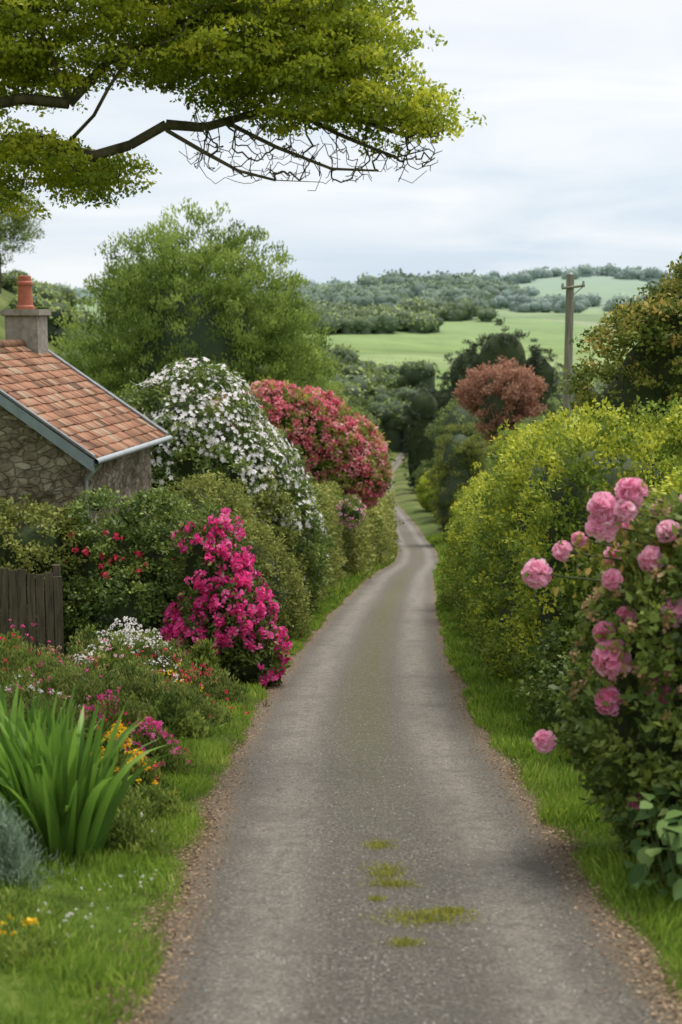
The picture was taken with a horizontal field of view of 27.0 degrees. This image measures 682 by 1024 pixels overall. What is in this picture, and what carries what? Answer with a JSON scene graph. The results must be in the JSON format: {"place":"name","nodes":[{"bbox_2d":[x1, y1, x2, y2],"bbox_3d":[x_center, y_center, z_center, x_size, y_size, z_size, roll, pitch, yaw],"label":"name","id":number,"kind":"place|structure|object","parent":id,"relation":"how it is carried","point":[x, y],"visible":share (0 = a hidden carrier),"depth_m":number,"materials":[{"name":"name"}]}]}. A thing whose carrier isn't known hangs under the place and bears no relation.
{"place":"outdoors","nodes":[
{"label":"outdoors","id":0,"kind":"place"},
{"bbox_2d":[0,276,681,1023],"bbox_3d":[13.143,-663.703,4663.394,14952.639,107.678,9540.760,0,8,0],"label":"ground","id":1,"kind":"structure","parent":0,"point":[546,330],"depth_m":212.12,"materials":[{"name":"green plant"}]},
{"bbox_2d":[0,179,44,293],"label":"hillside tree","id":2,"kind":"object","parent":1,"relation":"on","point":[13,225],"visible":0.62,"depth_m":186.43,"materials":[{"name":"green plant"}]},
{"bbox_2d":[0,564,63,660],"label":"wooden fence","id":3,"kind":"object","parent":1,"relation":"on","point":[18,599],"visible":0.63,"depth_m":22.45,"materials":[{"name":"brown wood"}]},
{"bbox_2d":[0,794,74,891],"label":"lavender plant","id":4,"kind":"object","parent":1,"relation":"on","point":[13,846],"visible":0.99,"depth_m":9.80,"materials":[{"name":"green plant"}]},
{"bbox_2d":[0,493,88,607],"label":"ivy hedge bush","id":5,"kind":"object","parent":1,"relation":"on","point":[37,547],"visible":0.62,"depth_m":22.87,"materials":[{"name":"green plant"}]},
{"bbox_2d":[0,679,111,816],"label":"iris leaf clump","id":6,"kind":"object","parent":1,"relation":"on","point":[12,719],"visible":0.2,"depth_m":11.19,"materials":[{"name":"green plant"}]},
{"bbox_2d":[1,268,137,389],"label":"hillside scrub","id":7,"kind":"object","parent":1,"relation":"on","point":[52,298],"visible":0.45,"depth_m":173.73,"materials":[{"name":"green plant"}]},
{"bbox_2d":[0,812,156,973],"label":"meadow flower","id":8,"kind":"object","parent":1,"relation":"on","point":[26,939],"visible":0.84,"depth_m":8.68,"materials":[{"name":"green plant"}]},
{"bbox_2d":[0,276,172,639],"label":"stone cottage","id":9,"kind":"structure","parent":1,"relation":"on","point":[69,432],"depth_m":27.79,"materials":[{"name":"tile"}]},
{"bbox_2d":[0,694,178,862],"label":"iris leaf clump","id":10,"kind":"object","parent":1,"relation":"on","point":[70,804],"visible":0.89,"depth_m":10.66,"materials":[{"name":"green plant"}]},
{"bbox_2d":[1,751,203,862],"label":"leafy ground plant","id":11,"kind":"object","parent":1,"relation":"on","point":[126,827],"visible":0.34,"depth_m":11.71,"materials":[{"name":"green plant"}]},
{"bbox_2d":[0,628,229,742],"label":"leafy garden plant","id":12,"kind":"object","parent":1,"relation":"on","point":[174,715],"visible":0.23,"depth_m":17.23,"materials":[{"name":"green plant"}]},
{"bbox_2d":[35,485,197,661],"bbox_3d":[-3.521,1.115,23.413,3.007,3.137,2.736,0,8,0],"label":"red rose bush","id":13,"kind":"object","parent":1,"relation":"on","point":[119,577],"visible":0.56,"depth_m":22.81,"materials":[{"name":"green plant"}]},
{"bbox_2d":[0,619,271,750],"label":"mixed garden border","id":14,"kind":"object","parent":1,"relation":"on","point":[87,690],"visible":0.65,"depth_m":17.19,"materials":[{"name":"green plant"}]},
{"bbox_2d":[69,689,210,776],"bbox_3d":[-2.214,2.360,15.047,1.561,0.945,1.963,-5,9,-30],"label":"magenta garden flower","id":15,"kind":"object","parent":1,"relation":"on","point":[141,734],"visible":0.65,"depth_m":14.78,"materials":[{"name":"green plant"}]},
{"bbox_2d":[90,721,191,801],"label":"yellow garden flower","id":16,"kind":"object","parent":1,"relation":"on","point":[148,774],"visible":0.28,"depth_m":13.21,"materials":[{"name":"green plant"}]},
{"bbox_2d":[62,616,234,706],"bbox_3d":[-2.852,2.116,19.560,3.014,1.420,2.705,0,8,0],"label":"white flower shrub","id":17,"kind":"object","parent":1,"relation":"on","point":[160,656],"visible":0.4,"depth_m":19.45,"materials":[{"name":"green plant"}]},
{"bbox_2d":[0,595,342,1023],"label":"verge grass","id":18,"kind":"structure","parent":1,"relation":"on","point":[214,753],"depth_m":9.64,"materials":[{"name":"green plant"}]},
{"bbox_2d":[50,197,345,416],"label":"pale green tree","id":19,"kind":"object","parent":1,"relation":"on","point":[202,313],"visible":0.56,"depth_m":70.42,"materials":[{"name":"green plant"}]},
{"bbox_2d":[110,357,335,614],"bbox_3d":[-3.711,-0.517,37.760,7.182,7.174,5.821,0,8,0],"label":"white flowering rhododendron","id":20,"kind":"object","parent":1,"relation":"on","point":[205,436],"visible":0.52,"depth_m":36.36,"materials":[{"name":"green plant"}]},
{"bbox_2d":[160,498,292,687],"bbox_3d":[-1.804,1.301,22.324,2.141,3.092,1.870,0,8,0],"label":"magenta rhododendron","id":21,"kind":"object","parent":1,"relation":"on","point":[216,592],"visible":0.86,"depth_m":21.86,"materials":[{"name":"pink plant"}]},
{"bbox_2d":[145,470,314,639],"bbox_3d":[-2.306,1.054,29.791,4.379,3.975,2.974,-6,10,-37],"label":"rounded green shrub","id":22,"kind":"object","parent":1,"relation":"on","point":[290,601],"visible":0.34,"depth_m":29.45,"materials":[{"name":"green plant"}]},
{"bbox_2d":[0,0,486,222],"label":"overhanging tree","id":23,"kind":"object","parent":1,"relation":"on","point":[291,67],"visible":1,"depth_m":14.94,"materials":[{"name":"green plant"}]},
{"bbox_2d":[229,469,361,613],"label":"roadside hedge","id":24,"kind":"object","parent":1,"relation":"on","point":[339,554],"visible":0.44,"depth_m":41.33,"materials":[{"name":"green plant"}]},
{"bbox_2d":[209,376,396,509],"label":"pink rhododendron","id":25,"kind":"object","parent":1,"relation":"on","point":[333,436],"visible":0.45,"depth_m":56.24,"materials":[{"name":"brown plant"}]},
{"bbox_2d":[305,374,358,411],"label":"green tree","id":26,"kind":"object","parent":1,"relation":"on","point":[333,385],"visible":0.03,"depth_m":168.74,"materials":[{"name":"green plant"}]},
{"bbox_2d":[335,494,365,529],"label":"pale flowering shrub","id":27,"kind":"object","parent":1,"relation":"on","point":[350,509],"visible":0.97,"depth_m":52.20,"materials":[{"name":"pink plant"}]},
{"bbox_2d":[338,385,375,421],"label":"green tree","id":28,"kind":"object","parent":1,"relation":"on","point":[354,402],"visible":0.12,"depth_m":214.02,"materials":[{"name":"green plant"}]},
{"bbox_2d":[108,272,621,451],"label":"valley woodland","id":29,"kind":"object","parent":1,"relation":"on","point":[386,390],"visible":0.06,"depth_m":515.88,"materials":[{"name":"green plant"}]},
{"bbox_2d":[53,263,678,312],"bbox_3d":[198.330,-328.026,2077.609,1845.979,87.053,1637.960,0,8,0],"label":"woodland","id":30,"kind":"object","parent":1,"relation":"on","point":[520,303],"visible":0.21,"depth_m":2134.34,"materials":[{"name":"green plant"}]},
{"bbox_2d":[342,489,403,578],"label":"roadside hedge","id":31,"kind":"object","parent":1,"relation":"on","point":[376,542],"visible":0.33,"depth_m":72.04,"materials":[{"name":"green plant"}]},
{"bbox_2d":[73,619,681,1023],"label":"leaf litter","id":32,"kind":"object","parent":1,"relation":"on","point":[663,1000],"visible":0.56,"depth_m":9.60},
{"bbox_2d":[319,533,452,601],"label":"verge grass","id":33,"kind":"structure","parent":1,"relation":"on","point":[353,582],"depth_m":57.20,"materials":[{"name":"green plant"}]},
{"bbox_2d":[280,297,498,334],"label":"ridge woodland","id":34,"kind":"object","parent":1,"relation":"on","point":[414,315],"visible":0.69,"depth_m":1092.18,"materials":[{"name":"green plant"}]},
{"bbox_2d":[107,451,681,1023],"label":"country lane","id":35,"kind":"structure","parent":1,"relation":"on","point":[385,619],"depth_m":10.64,"materials":[{"name":"grey asphalt"}]},
{"bbox_2d":[155,670,648,1023],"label":"stone chippings","id":36,"kind":"object","parent":35,"relation":"on","point":[349,981],"visible":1,"depth_m":9.50,"materials":[{"name":"grey gravel"}]},
{"bbox_2d":[328,836,494,948],"bbox_3d":[0.424,2.676,10.227,1.218,0.483,2.958,0,8,0],"label":"lane grass tuft","id":37,"kind":"object","parent":35,"relation":"on","point":[420,915],"visible":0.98,"depth_m":9.56,"materials":[{"name":"green plant"}]},
{"bbox_2d":[274,268,532,316],"bbox_3d":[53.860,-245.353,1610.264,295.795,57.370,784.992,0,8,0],"label":"woodland","id":38,"kind":"object","parent":1,"relation":"on","point":[395,287],"visible":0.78,"depth_m":1326.40,"materials":[{"name":"green plant"}]},
{"bbox_2d":[400,381,443,492],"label":"dark conifer","id":39,"kind":"object","parent":1,"relation":"on","point":[421,411],"visible":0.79,"depth_m":213.72,"materials":[{"name":"green plant"}]},
{"bbox_2d":[410,457,439,493],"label":"roadside shrub","id":40,"kind":"object","parent":1,"relation":"on","point":[426,465],"visible":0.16,"depth_m":190.32,"materials":[{"name":"green plant"}]},
{"bbox_2d":[415,469,438,511],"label":"rounded hedge shrub","id":41,"kind":"object","parent":1,"relation":"on","point":[423,485],"visible":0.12,"depth_m":162.03,"materials":[{"name":"green plant"}]},
{"bbox_2d":[429,383,451,449],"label":"dark conifer","id":42,"kind":"object","parent":1,"relation":"on","point":[445,396],"visible":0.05,"depth_m":218.23,"materials":[{"name":"green plant"}]},
{"bbox_2d":[436,338,478,423],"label":"dark conifer","id":43,"kind":"object","parent":1,"relation":"on","point":[467,357],"visible":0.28,"depth_m":190.05,"materials":[{"name":"green plant"}]},
{"bbox_2d":[446,488,468,529],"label":"rounded hedge shrub","id":44,"kind":"object","parent":1,"relation":"on","point":[454,510],"visible":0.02,"depth_m":98.23,"materials":[{"name":"green plant"}]},
{"bbox_2d":[426,473,490,519],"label":"rounded hedge shrub","id":45,"kind":"object","parent":1,"relation":"on","point":[429,496],"visible":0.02,"depth_m":142.62,"materials":[{"name":"green plant"}]},
{"bbox_2d":[424,422,493,539],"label":"olive green tree","id":46,"kind":"object","parent":1,"relation":"on","point":[461,454],"visible":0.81,"depth_m":111.62,"materials":[{"name":"green plant"}]},
{"bbox_2d":[424,393,494,478],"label":"green tree","id":47,"kind":"object","parent":1,"relation":"on","point":[456,415],"visible":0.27,"depth_m":149.05,"materials":[{"name":"green plant"}]},
{"bbox_2d":[446,482,484,529],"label":"rounded hedge shrub","id":48,"kind":"object","parent":1,"relation":"on","point":[453,504],"visible":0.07,"depth_m":110.56,"materials":[{"name":"green plant"}]},
{"bbox_2d":[451,317,546,470],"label":"dark conifer","id":49,"kind":"object","parent":1,"relation":"on","point":[505,345],"visible":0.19,"depth_m":187.13,"materials":[{"name":"green plant"}]},
{"bbox_2d":[452,355,548,453],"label":"copper beech","id":50,"kind":"object","parent":1,"relation":"on","point":[494,400],"visible":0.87,"depth_m":128.08,"materials":[{"name":"red plant"}]},
{"bbox_2d":[484,422,550,470],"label":"shrub","id":51,"kind":"object","parent":1,"relation":"on","point":[496,456],"visible":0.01,"depth_m":100.33,"materials":[{"name":"green plant"}]},
{"bbox_2d":[526,337,562,416],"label":"dark conifer","id":52,"kind":"object","parent":1,"relation":"on","point":[544,368],"visible":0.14,"depth_m":189.87,"materials":[{"name":"green plant"}]},
{"bbox_2d":[520,397,592,449],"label":"green tree","id":53,"kind":"object","parent":1,"relation":"on","point":[553,401],"visible":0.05,"depth_m":119.89,"materials":[{"name":"green plant"}]},
{"bbox_2d":[433,392,681,710],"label":"clipped hedge","id":54,"kind":"object","parent":1,"relation":"on","point":[518,509],"visible":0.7,"depth_m":19.23,"materials":[{"name":"green plant"}]},
{"bbox_2d":[435,599,681,1010],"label":"verge grass","id":55,"kind":"structure","parent":1,"relation":"on","point":[494,706],"depth_m":13.00,"materials":[{"name":"green plant"}]},
{"bbox_2d":[513,598,623,763],"bbox_3d":[3.195,1.786,15.064,2.173,2.662,7.462,0,8,0],"label":"bramble bush","id":56,"kind":"object","parent":1,"relation":"on","point":[542,666],"visible":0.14,"depth_m":17.24,"materials":[{"name":"green plant"}]},
{"bbox_2d":[561,272,584,449],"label":"utility pole","id":57,"kind":"object","parent":1,"relation":"on","point":[570,286],"visible":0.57,"depth_m":43.56,"materials":[{"name":"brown wood"}]},
{"bbox_2d":[521,473,681,872],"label":"pink rose bush","id":58,"kind":"object","parent":1,"relation":"on","point":[634,653],"visible":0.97,"depth_m":10.46,"materials":[{"name":"green plant"}]},
{"bbox_2d":[552,252,681,472],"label":"bronze leaved shrub","id":59,"kind":"object","parent":1,"relation":"on","point":[650,368],"visible":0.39,"depth_m":26.55,"materials":[{"name":"green plant"}]},
{"bbox_2d":[611,781,681,902],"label":"broad leaved plant","id":60,"kind":"object","parent":1,"relation":"on","point":[645,855],"visible":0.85,"depth_m":9.71,"materials":[{"name":"green plant"}]},
{"bbox_2d":[629,454,681,584],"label":"clipped hedge","id":61,"kind":"object","parent":1,"relation":"on","point":[667,486],"visible":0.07,"depth_m":16.57,"materials":[{"name":"green plant"}]},
{"bbox_2d":[0,0,681,289],"label":"sky","id":62,"kind":"structure","parent":0,"point":[576,160],"materials":[{"name":"white"}]}
]}

